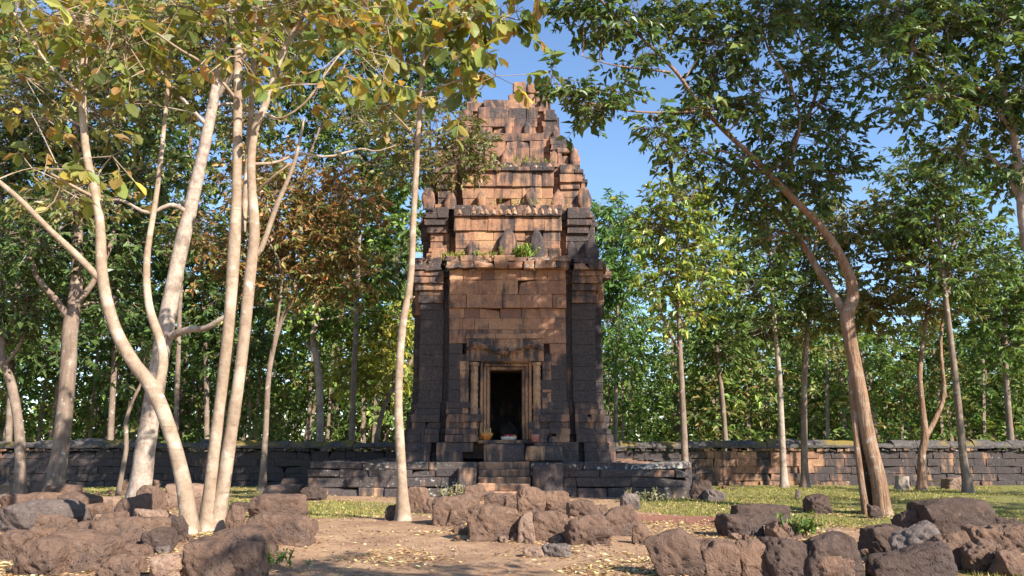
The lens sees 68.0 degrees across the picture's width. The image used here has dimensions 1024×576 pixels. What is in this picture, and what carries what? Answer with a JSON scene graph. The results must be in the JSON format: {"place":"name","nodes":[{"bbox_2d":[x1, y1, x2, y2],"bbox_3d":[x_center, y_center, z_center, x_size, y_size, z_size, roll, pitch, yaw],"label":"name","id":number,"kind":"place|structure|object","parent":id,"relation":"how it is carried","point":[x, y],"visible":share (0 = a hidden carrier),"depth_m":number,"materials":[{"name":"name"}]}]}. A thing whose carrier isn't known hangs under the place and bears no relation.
{"place":"outdoors","nodes":[
{"label":"outdoors","id":0,"kind":"place"},
{"bbox_2d":[0,458,1023,575],"bbox_3d":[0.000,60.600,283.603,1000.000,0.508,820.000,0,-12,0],"label":"ground","id":1,"kind":"structure","parent":0,"point":[514,566],"depth_m":12.42,"materials":[{"name":"soil"}]},
{"bbox_2d":[0,529,33,559],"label":"laterite stone","id":2,"kind":"object","parent":1,"relation":"on","point":[12,541],"visible":0.56,"depth_m":10.74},
{"bbox_2d":[0,482,43,494],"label":"laterite stone","id":3,"kind":"object","parent":1,"relation":"on","point":[7,488],"visible":0.24,"depth_m":23.43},
{"bbox_2d":[0,492,63,510],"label":"laterite stone","id":4,"kind":"object","parent":1,"relation":"on","point":[8,500],"visible":0.38,"depth_m":18.66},
{"bbox_2d":[0,87,70,493],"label":"leaning edge tree","id":5,"kind":"object","parent":1,"relation":"on","point":[20,482],"visible":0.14,"depth_m":24.00,"materials":[{"name":"green plant"}]},
{"bbox_2d":[11,535,71,575],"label":"laterite stone","id":6,"kind":"object","parent":1,"relation":"on","point":[47,555],"visible":0.84,"depth_m":9.36,"materials":[{"name":"stone"}]},
{"bbox_2d":[29,525,56,537],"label":"laterite stone","id":7,"kind":"object","parent":1,"relation":"on","point":[42,531],"visible":0.44,"depth_m":13.32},
{"bbox_2d":[0,499,90,532],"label":"laterite stone","id":8,"kind":"object","parent":1,"relation":"on","point":[22,515],"visible":0.56,"depth_m":14.83,"materials":[{"name":"stone"}]},
{"bbox_2d":[0,93,102,440],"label":"drooping far tree","id":9,"kind":"object","parent":1,"relation":"on","point":[38,365],"visible":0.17,"depth_m":41.89,"materials":[{"name":"green plant"}]},
{"bbox_2d":[33,513,77,528],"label":"laterite stone","id":10,"kind":"object","parent":1,"relation":"on","point":[57,521],"visible":0.48,"depth_m":14.34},
{"bbox_2d":[54,483,82,492],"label":"laterite stone","id":11,"kind":"object","parent":1,"relation":"on","point":[62,488],"visible":0.35,"depth_m":21.53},
{"bbox_2d":[57,491,103,504],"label":"laterite stone","id":12,"kind":"object","parent":1,"relation":"on","point":[85,498],"visible":0.38,"depth_m":17.94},
{"bbox_2d":[50,527,125,573],"bbox_3d":[-5.552,3.478,9.914,0.853,0.669,0.841,0,-12,0],"label":"laterite stone","id":13,"kind":"object","parent":1,"relation":"on","point":[91,550],"visible":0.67,"depth_m":9.65,"materials":[{"name":"stone"}]},
{"bbox_2d":[0,14,197,491],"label":"broad dark tree","id":14,"kind":"object","parent":1,"relation":"on","point":[75,303],"visible":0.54,"depth_m":24.23,"materials":[{"name":"green plant"}]},
{"bbox_2d":[85,502,112,520],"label":"laterite stone","id":15,"kind":"object","parent":1,"relation":"on","point":[94,509],"visible":0.32,"depth_m":16.06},
{"bbox_2d":[99,511,129,519],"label":"laterite stone","id":16,"kind":"object","parent":1,"relation":"on","point":[109,514],"visible":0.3,"depth_m":15.19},
{"bbox_2d":[27,22,205,439],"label":"tall far left tree","id":17,"kind":"object","parent":1,"relation":"on","point":[109,344],"visible":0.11,"depth_m":44.58,"materials":[{"name":"green plant"}]},
{"bbox_2d":[0,0,245,534],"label":"forked tree","id":18,"kind":"object","parent":1,"relation":"on","point":[151,54],"visible":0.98,"depth_m":14.25,"materials":[{"name":"beige plant"}]},
{"bbox_2d":[98,554,147,575],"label":"laterite stone","id":19,"kind":"object","parent":1,"relation":"on","point":[124,565],"visible":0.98,"depth_m":9.21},
{"bbox_2d":[84,516,171,544],"bbox_3d":[-5.716,3.697,11.277,1.018,0.632,0.938,-3,-12,15],"label":"laterite stone","id":20,"kind":"object","parent":1,"relation":"on","point":[132,529],"visible":0.44,"depth_m":11.00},
{"bbox_2d":[93,329,180,495],"bbox_3d":[-12.614,4.195,25.168,2.356,5.537,1.882,-5,-13,24],"label":"curved sapling","id":21,"kind":"object","parent":1,"relation":"on","point":[124,387],"visible":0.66,"depth_m":24.93,"materials":[{"name":"green plant"}]},
{"bbox_2d":[114,493,163,516],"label":"laterite stone","id":22,"kind":"object","parent":1,"relation":"on","point":[150,501],"visible":0.5,"depth_m":16.00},
{"bbox_2d":[124,543,153,558],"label":"laterite stone","id":23,"kind":"object","parent":1,"relation":"on","point":[146,550],"visible":0.47,"depth_m":10.27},
{"bbox_2d":[136,485,166,509],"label":"laterite stone","id":24,"kind":"object","parent":1,"relation":"on","point":[143,489],"visible":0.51,"depth_m":19.04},
{"bbox_2d":[133,508,170,516],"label":"laterite stone","id":25,"kind":"object","parent":1,"relation":"on","point":[148,512],"visible":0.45,"depth_m":14.21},
{"bbox_2d":[140,527,177,552],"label":"laterite stone","id":26,"kind":"object","parent":1,"relation":"on","point":[154,538],"visible":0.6,"depth_m":10.74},
{"bbox_2d":[149,554,181,575],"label":"laterite stone","id":27,"kind":"object","parent":1,"relation":"on","point":[167,565],"visible":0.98,"depth_m":9.10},
{"bbox_2d":[0,0,338,498],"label":"pale trunk tree","id":28,"kind":"object","parent":1,"relation":"on","point":[142,471],"visible":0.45,"depth_m":22.31,"materials":[{"name":"green plant"}]},
{"bbox_2d":[168,515,188,541],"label":"laterite stone","id":29,"kind":"object","parent":1,"relation":"on","point":[179,524],"visible":0.34,"depth_m":11.70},
{"bbox_2d":[165,483,203,502],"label":"laterite stone","id":30,"kind":"object","parent":1,"relation":"on","point":[172,493],"visible":0.31,"depth_m":20.44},
{"bbox_2d":[70,0,302,433],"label":"lofty grey tree","id":31,"kind":"object","parent":1,"relation":"on","point":[210,171],"visible":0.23,"depth_m":40.71,"materials":[{"name":"brown plant"}]},
{"bbox_2d":[83,201,289,438],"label":"tree","id":32,"kind":"object","parent":1,"relation":"on","point":[202,318],"visible":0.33,"depth_m":44.10,"materials":[{"name":"green plant"}]},
{"bbox_2d":[0,438,395,486],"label":"enclosure wall","id":33,"kind":"structure","parent":1,"relation":"on","point":[94,462],"depth_m":36.27,"materials":[{"name":"stone"}]},
{"bbox_2d":[180,535,234,575],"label":"laterite stone","id":34,"kind":"object","parent":1,"relation":"on","point":[211,555],"visible":0.77,"depth_m":9.21,"materials":[{"name":"stone"}]},
{"bbox_2d":[225,504,245,528],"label":"laterite stone","id":35,"kind":"object","parent":1,"relation":"on","point":[236,516],"visible":0.62,"depth_m":12.91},
{"bbox_2d":[213,525,278,554],"bbox_3d":[-3.956,3.740,11.067,1.045,0.510,0.795,0,-12,0],"label":"laterite stone","id":36,"kind":"object","parent":1,"relation":"on","point":[264,533],"visible":0.45,"depth_m":10.95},
{"bbox_2d":[228,539,268,575],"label":"laterite stone","id":37,"kind":"object","parent":1,"relation":"on","point":[250,558],"visible":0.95,"depth_m":9.29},
{"bbox_2d":[107,0,429,532],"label":"twin stem tree","id":38,"kind":"object","parent":1,"relation":"on","point":[213,512],"visible":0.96,"depth_m":14.52,"materials":[{"name":"beige plant"}]},
{"bbox_2d":[247,493,308,517],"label":"laterite stone","id":39,"kind":"object","parent":1,"relation":"on","point":[285,503],"visible":0.57,"depth_m":16.76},
{"bbox_2d":[246,512,316,547],"bbox_3d":[-3.687,3.919,12.201,1.086,0.594,0.784,-1,-12,7],"label":"laterite stone","id":40,"kind":"object","parent":1,"relation":"on","point":[292,529],"visible":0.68,"depth_m":11.92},
{"bbox_2d":[262,484,305,493],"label":"laterite stone","id":41,"kind":"object","parent":1,"relation":"on","point":[287,489],"visible":0.52,"depth_m":25.82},
{"bbox_2d":[266,546,310,567],"bbox_3d":[-3.317,3.567,10.106,1.312,0.334,0.524,0,-12,0],"label":"green weed","id":42,"kind":"object","parent":1,"relation":"on","point":[271,558],"visible":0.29,"depth_m":10.06,"materials":[{"name":"green plant"}]},
{"bbox_2d":[300,486,326,500],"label":"laterite stone","id":43,"kind":"object","parent":1,"relation":"on","point":[317,493],"visible":0.59,"depth_m":22.66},
{"bbox_2d":[143,69,509,491],"bbox_3d":[-7.109,-0.272,28.658,15.569,15.704,5.725,-4,-12,17],"label":"russet leaf tree","id":44,"kind":"object","parent":1,"relation":"on","point":[291,225],"visible":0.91,"depth_m":28.89,"materials":[{"name":"brown plant"}]},
{"bbox_2d":[266,158,422,450],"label":"broken pale tree","id":45,"kind":"object","parent":1,"relation":"on","point":[328,327],"visible":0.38,"depth_m":40.67,"materials":[{"name":"green plant"}]},
{"bbox_2d":[234,0,481,458],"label":"tall central tree","id":46,"kind":"object","parent":1,"relation":"on","point":[325,135],"visible":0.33,"depth_m":40.49,"materials":[{"name":"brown plant"}]},
{"bbox_2d":[302,292,414,450],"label":"slanting thin tree","id":47,"kind":"object","parent":1,"relation":"on","point":[377,358],"visible":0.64,"depth_m":41.78,"materials":[{"name":"green plant"}]},
{"bbox_2d":[383,504,395,520],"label":"laterite stone","id":48,"kind":"object","parent":1,"relation":"on","point":[389,512],"visible":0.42,"depth_m":16.41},
{"bbox_2d":[408,487,430,512],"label":"laterite stone","id":49,"kind":"object","parent":1,"relation":"on","point":[419,497],"visible":0.65,"depth_m":19.36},
{"bbox_2d":[302,0,553,520],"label":"slim pole tree","id":50,"kind":"object","parent":1,"relation":"on","point":[473,56],"visible":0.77,"depth_m":17.84,"materials":[{"name":"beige plant"}]},
{"bbox_2d":[433,483,464,496],"bbox_3d":[-1.866,6.516,24.390,1.293,0.558,0.676,0,-12,0],"label":"dry weed","id":51,"kind":"object","parent":1,"relation":"on","point":[459,488],"visible":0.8,"depth_m":24.32,"materials":[{"name":"beige plant"}]},
{"bbox_2d":[431,494,471,525],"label":"laterite stone","id":52,"kind":"object","parent":1,"relation":"on","point":[442,506],"visible":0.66,"depth_m":15.05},
{"bbox_2d":[446,509,467,525],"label":"laterite stone","id":53,"kind":"object","parent":1,"relation":"on","point":[456,516],"visible":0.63,"depth_m":14.94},
{"bbox_2d":[463,484,484,501],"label":"laterite stone","id":54,"kind":"object","parent":1,"relation":"on","point":[477,490],"visible":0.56,"depth_m":22.97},
{"bbox_2d":[466,504,523,541],"bbox_3d":[-0.269,4.131,13.139,1.044,0.750,0.679,0,-12,0],"label":"laterite stone","id":55,"kind":"object","parent":1,"relation":"on","point":[490,523],"visible":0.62,"depth_m":12.92,"materials":[{"name":"stone"}]},
{"bbox_2d":[484,493,513,505],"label":"laterite stone","id":56,"kind":"object","parent":1,"relation":"on","point":[494,498],"visible":0.41,"depth_m":20.34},
{"bbox_2d":[307,458,691,497],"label":"stone terrace","id":57,"kind":"structure","parent":1,"relation":"on","point":[374,477],"depth_m":25.00,"materials":[{"name":"stone"}]},
{"bbox_2d":[483,443,524,461],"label":"stone block","id":58,"kind":"structure","parent":57,"relation":"on","point":[504,452],"depth_m":25.79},
{"bbox_2d":[404,81,615,461],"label":"temple tower","id":59,"kind":"structure","parent":57,"relation":"on","point":[507,342],"depth_m":27.74,"materials":[{"name":"stone"}]},
{"bbox_2d":[498,242,540,256],"bbox_3d":[0.287,-1.413,27.847,1.573,0.748,0.721,0,-12,0],"label":"ledge weed","id":60,"kind":"object","parent":59,"relation":"on","point":[523,250],"visible":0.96,"depth_m":27.76,"materials":[{"name":"green plant"}]},
{"bbox_2d":[525,446,563,462],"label":"stone block","id":61,"kind":"structure","parent":57,"relation":"on","point":[542,454],"depth_m":25.62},
{"bbox_2d":[0,168,1023,458],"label":"wood","id":62,"kind":"object","parent":1,"relation":"on","point":[750,396],"visible":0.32,"depth_m":51.27,"materials":[{"name":"green plant"}]},
{"bbox_2d":[0,485,1023,575],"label":"grass","id":63,"kind":"structure","parent":1,"relation":"on","point":[366,511],"depth_m":22.19,"materials":[{"name":"plant"}]},
{"bbox_2d":[0,485,1023,575],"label":"fallen leaves","id":64,"kind":"object","parent":1,"relation":"on","point":[595,573],"depth_m":11.72,"materials":[{"name":"plant"}]},
{"bbox_2d":[8,491,1023,575],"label":"pebbles","id":65,"kind":"object","parent":1,"relation":"on","point":[543,541],"visible":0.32,"depth_m":12.19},
{"bbox_2d":[517,511,535,543],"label":"laterite stone","id":66,"kind":"object","parent":1,"relation":"on","point":[525,526],"visible":0.82,"depth_m":12.75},
{"bbox_2d":[516,486,545,513],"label":"laterite stone","id":67,"kind":"object","parent":1,"relation":"on","point":[530,498],"visible":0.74,"depth_m":17.69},
{"bbox_2d":[523,545,543,557],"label":"laterite stone","id":68,"kind":"object","parent":1,"relation":"on","point":[533,551],"visible":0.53,"depth_m":11.06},
{"bbox_2d":[533,510,569,541],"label":"laterite stone","id":69,"kind":"object","parent":1,"relation":"on","point":[549,524],"visible":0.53,"depth_m":13.12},
{"bbox_2d":[544,490,569,513],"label":"laterite stone","id":70,"kind":"object","parent":1,"relation":"on","point":[558,500],"visible":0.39,"depth_m":18.46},
{"bbox_2d":[542,543,571,556],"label":"laterite stone","id":71,"kind":"object","parent":1,"relation":"on","point":[557,550],"visible":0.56,"depth_m":11.12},
{"bbox_2d":[566,499,596,517],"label":"laterite stone","id":72,"kind":"object","parent":1,"relation":"on","point":[578,508],"visible":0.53,"depth_m":15.95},
{"bbox_2d":[563,512,613,545],"bbox_3d":[1.277,4.098,12.772,0.820,0.627,0.616,0,-12,0],"label":"laterite stone","id":73,"kind":"object","parent":1,"relation":"on","point":[597,528],"visible":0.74,"depth_m":12.52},
{"bbox_2d":[604,504,642,535],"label":"laterite stone","id":74,"kind":"object","parent":1,"relation":"on","point":[623,520],"visible":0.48,"depth_m":13.97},
{"bbox_2d":[590,187,667,439],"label":"feathery tree","id":75,"kind":"object","parent":1,"relation":"on","point":[616,283],"visible":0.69,"depth_m":41.32,"materials":[{"name":"green plant"}]},
{"bbox_2d":[620,493,640,509],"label":"laterite stone","id":76,"kind":"object","parent":1,"relation":"on","point":[629,498],"visible":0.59,"depth_m":19.82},
{"bbox_2d":[631,523,649,544],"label":"laterite stone","id":77,"kind":"object","parent":1,"relation":"on","point":[640,532],"visible":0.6,"depth_m":12.87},
{"bbox_2d":[623,487,666,501],"bbox_3d":[3.984,6.217,22.856,1.477,0.494,0.621,0,-12,0],"label":"dry weed","id":78,"kind":"object","parent":1,"relation":"on","point":[654,494],"visible":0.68,"depth_m":22.79,"materials":[{"name":"green plant"}]},
{"bbox_2d":[602,161,747,461],"bbox_3d":[6.592,1.170,29.935,5.975,13.541,3.884,0,-12,0],"label":"yellow green tree","id":79,"kind":"object","parent":1,"relation":"on","point":[685,229],"visible":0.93,"depth_m":30.00,"materials":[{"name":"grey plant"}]},
{"bbox_2d":[644,527,705,575],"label":"laterite stone","id":80,"kind":"object","parent":1,"relation":"on","point":[675,552],"visible":0.84,"depth_m":9.58,"materials":[{"name":"stone"}]},
{"bbox_2d":[689,480,712,499],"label":"laterite stone","id":81,"kind":"object","parent":1,"relation":"on","point":[697,489],"visible":0.62,"depth_m":23.21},
{"bbox_2d":[702,489,725,501],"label":"laterite stone","id":82,"kind":"object","parent":1,"relation":"on","point":[713,495],"visible":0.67,"depth_m":22.73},
{"bbox_2d":[658,224,771,450],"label":"leaning far tree","id":83,"kind":"object","parent":1,"relation":"on","point":[712,346],"visible":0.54,"depth_m":42.96,"materials":[{"name":"green plant"}]},
{"bbox_2d":[697,538,741,575],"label":"laterite stone","id":84,"kind":"object","parent":1,"relation":"on","point":[721,557],"visible":0.83,"depth_m":9.50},
{"bbox_2d":[532,0,917,515],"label":"leaning tree","id":85,"kind":"object","parent":1,"relation":"on","point":[870,470],"visible":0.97,"depth_m":19.71,"materials":[{"name":"green plant"}]},
{"bbox_2d":[714,513,764,537],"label":"laterite stone","id":86,"kind":"object","parent":1,"relation":"on","point":[727,524],"visible":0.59,"depth_m":13.82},
{"bbox_2d":[734,538,769,575],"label":"laterite stone","id":87,"kind":"object","parent":1,"relation":"on","point":[752,562],"visible":0.54,"depth_m":9.63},
{"bbox_2d":[730,503,790,525],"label":"laterite stone","id":88,"kind":"object","parent":1,"relation":"on","point":[767,513],"visible":0.57,"depth_m":16.18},
{"bbox_2d":[700,186,830,487],"bbox_3d":[11.515,1.841,33.456,6.261,13.818,4.688,0,-12,0],"label":"pale pole tree","id":89,"kind":"object","parent":1,"relation":"on","point":[770,279],"visible":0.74,"depth_m":33.19,"materials":[{"name":"green plant"}]},
{"bbox_2d":[759,536,808,575],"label":"laterite stone","id":90,"kind":"object","parent":1,"relation":"on","point":[784,557],"visible":0.88,"depth_m":9.55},
{"bbox_2d":[764,520,804,538],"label":"laterite stone","id":91,"kind":"object","parent":1,"relation":"on","point":[775,528],"visible":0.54,"depth_m":13.38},
{"bbox_2d":[776,510,823,537],"bbox_3d":[5.108,4.174,13.445,0.754,0.501,0.541,-6,-13,26],"label":"green weed","id":92,"kind":"object","parent":1,"relation":"on","point":[807,525],"visible":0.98,"depth_m":13.39,"materials":[{"name":"green plant"}]},
{"bbox_2d":[746,172,886,487],"bbox_3d":[14.203,1.712,34.454,6.846,14.576,4.554,0,-12,0],"label":"straight grey tree","id":93,"kind":"object","parent":1,"relation":"on","point":[806,344],"visible":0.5,"depth_m":34.04,"materials":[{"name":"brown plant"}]},
{"bbox_2d":[802,493,832,513],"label":"laterite stone","id":94,"kind":"object","parent":1,"relation":"on","point":[817,503],"visible":0.74,"depth_m":18.99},
{"bbox_2d":[613,439,1023,486],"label":"enclosure wall","id":95,"kind":"structure","parent":1,"relation":"on","point":[747,462],"depth_m":36.27,"materials":[{"name":"stone"}]},
{"bbox_2d":[803,531,864,575],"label":"laterite stone","id":96,"kind":"object","parent":1,"relation":"on","point":[833,543],"visible":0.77,"depth_m":9.51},
{"bbox_2d":[816,556,854,575],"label":"laterite stone","id":97,"kind":"object","parent":1,"relation":"on","point":[833,566],"visible":0.66,"depth_m":9.35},
{"bbox_2d":[866,504,882,518],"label":"laterite stone","id":98,"kind":"object","parent":1,"relation":"on","point":[874,511],"visible":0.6,"depth_m":17.88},
{"bbox_2d":[857,523,902,553],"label":"laterite stone","id":99,"kind":"object","parent":1,"relation":"on","point":[873,539],"visible":0.5,"depth_m":11.73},
{"bbox_2d":[894,475,910,489],"bbox_3d":[16.461,8.264,31.983,0.757,0.720,0.795,0,-12,0],"label":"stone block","id":100,"kind":"object","parent":1,"relation":"on","point":[902,482],"visible":0.8,"depth_m":31.80,"materials":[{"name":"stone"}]},
{"bbox_2d":[890,510,919,527],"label":"laterite stone","id":101,"kind":"object","parent":1,"relation":"on","point":[906,519],"visible":0.41,"depth_m":14.58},
{"bbox_2d":[824,170,989,490],"bbox_3d":[17.214,1.637,32.870,6.060,14.040,5.887,6,-13,-25],"label":"shaped tree","id":102,"kind":"object","parent":1,"relation":"on","point":[911,309],"visible":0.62,"depth_m":32.65,"materials":[{"name":"green plant"}]},
{"bbox_2d":[865,541,957,575],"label":"laterite stone","id":103,"kind":"object","parent":1,"relation":"on","point":[930,558],"visible":0.99,"depth_m":9.52,"materials":[{"name":"stone"}]},
{"bbox_2d":[888,520,939,550],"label":"laterite stone","id":104,"kind":"object","parent":1,"relation":"on","point":[919,532],"visible":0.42,"depth_m":10.86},
{"bbox_2d":[852,0,1023,253],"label":"edge shade tree","id":105,"kind":"object","parent":1,"relation":"on","point":[975,22],"visible":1,"depth_m":17.74,"materials":[{"name":"green plant"}]},
{"bbox_2d":[862,126,1023,492],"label":"shaded slim tree","id":106,"kind":"object","parent":1,"relation":"on","point":[937,206],"visible":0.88,"depth_m":30.35,"materials":[{"name":"green plant"}]},
{"bbox_2d":[927,530,970,569],"bbox_3d":[6.146,3.698,10.544,0.651,0.663,0.490,0,-12,0],"label":"laterite stone","id":107,"kind":"object","parent":1,"relation":"on","point":[955,541],"visible":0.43,"depth_m":10.43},
{"bbox_2d":[906,497,994,533],"bbox_3d":[8.402,4.447,14.492,1.416,0.858,0.976,0,-12,0],"label":"laterite stone","id":108,"kind":"object","parent":1,"relation":"on","point":[947,515],"visible":0.62,"depth_m":14.16,"materials":[{"name":"stone"}]},
{"bbox_2d":[940,477,960,489],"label":"laterite stone","id":109,"kind":"object","parent":1,"relation":"on","point":[951,483],"visible":0.69,"depth_m":32.09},
{"bbox_2d":[960,538,1001,573],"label":"laterite stone","id":110,"kind":"object","parent":1,"relation":"on","point":[978,555],"visible":0.69,"depth_m":10.08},
{"bbox_2d":[961,524,1003,548],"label":"laterite stone","id":111,"kind":"object","parent":1,"relation":"on","point":[974,533],"visible":0.34,"depth_m":11.77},
{"bbox_2d":[942,233,1023,451],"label":"tree","id":112,"kind":"object","parent":1,"relation":"on","point":[1003,351],"visible":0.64,"depth_m":41.01,"materials":[{"name":"green plant"}]},
{"bbox_2d":[986,523,1023,552],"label":"laterite stone","id":113,"kind":"object","parent":1,"relation":"on","point":[1012,536],"visible":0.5,"depth_m":11.68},
{"bbox_2d":[987,547,1023,575],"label":"laterite stone","id":114,"kind":"object","parent":1,"relation":"on","point":[1008,561],"visible":0.98,"depth_m":9.76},
{"bbox_2d":[0,0,1023,440],"label":"sky","id":115,"kind":"structure","parent":0,"point":[610,162],"materials":[{"name":"blue"}]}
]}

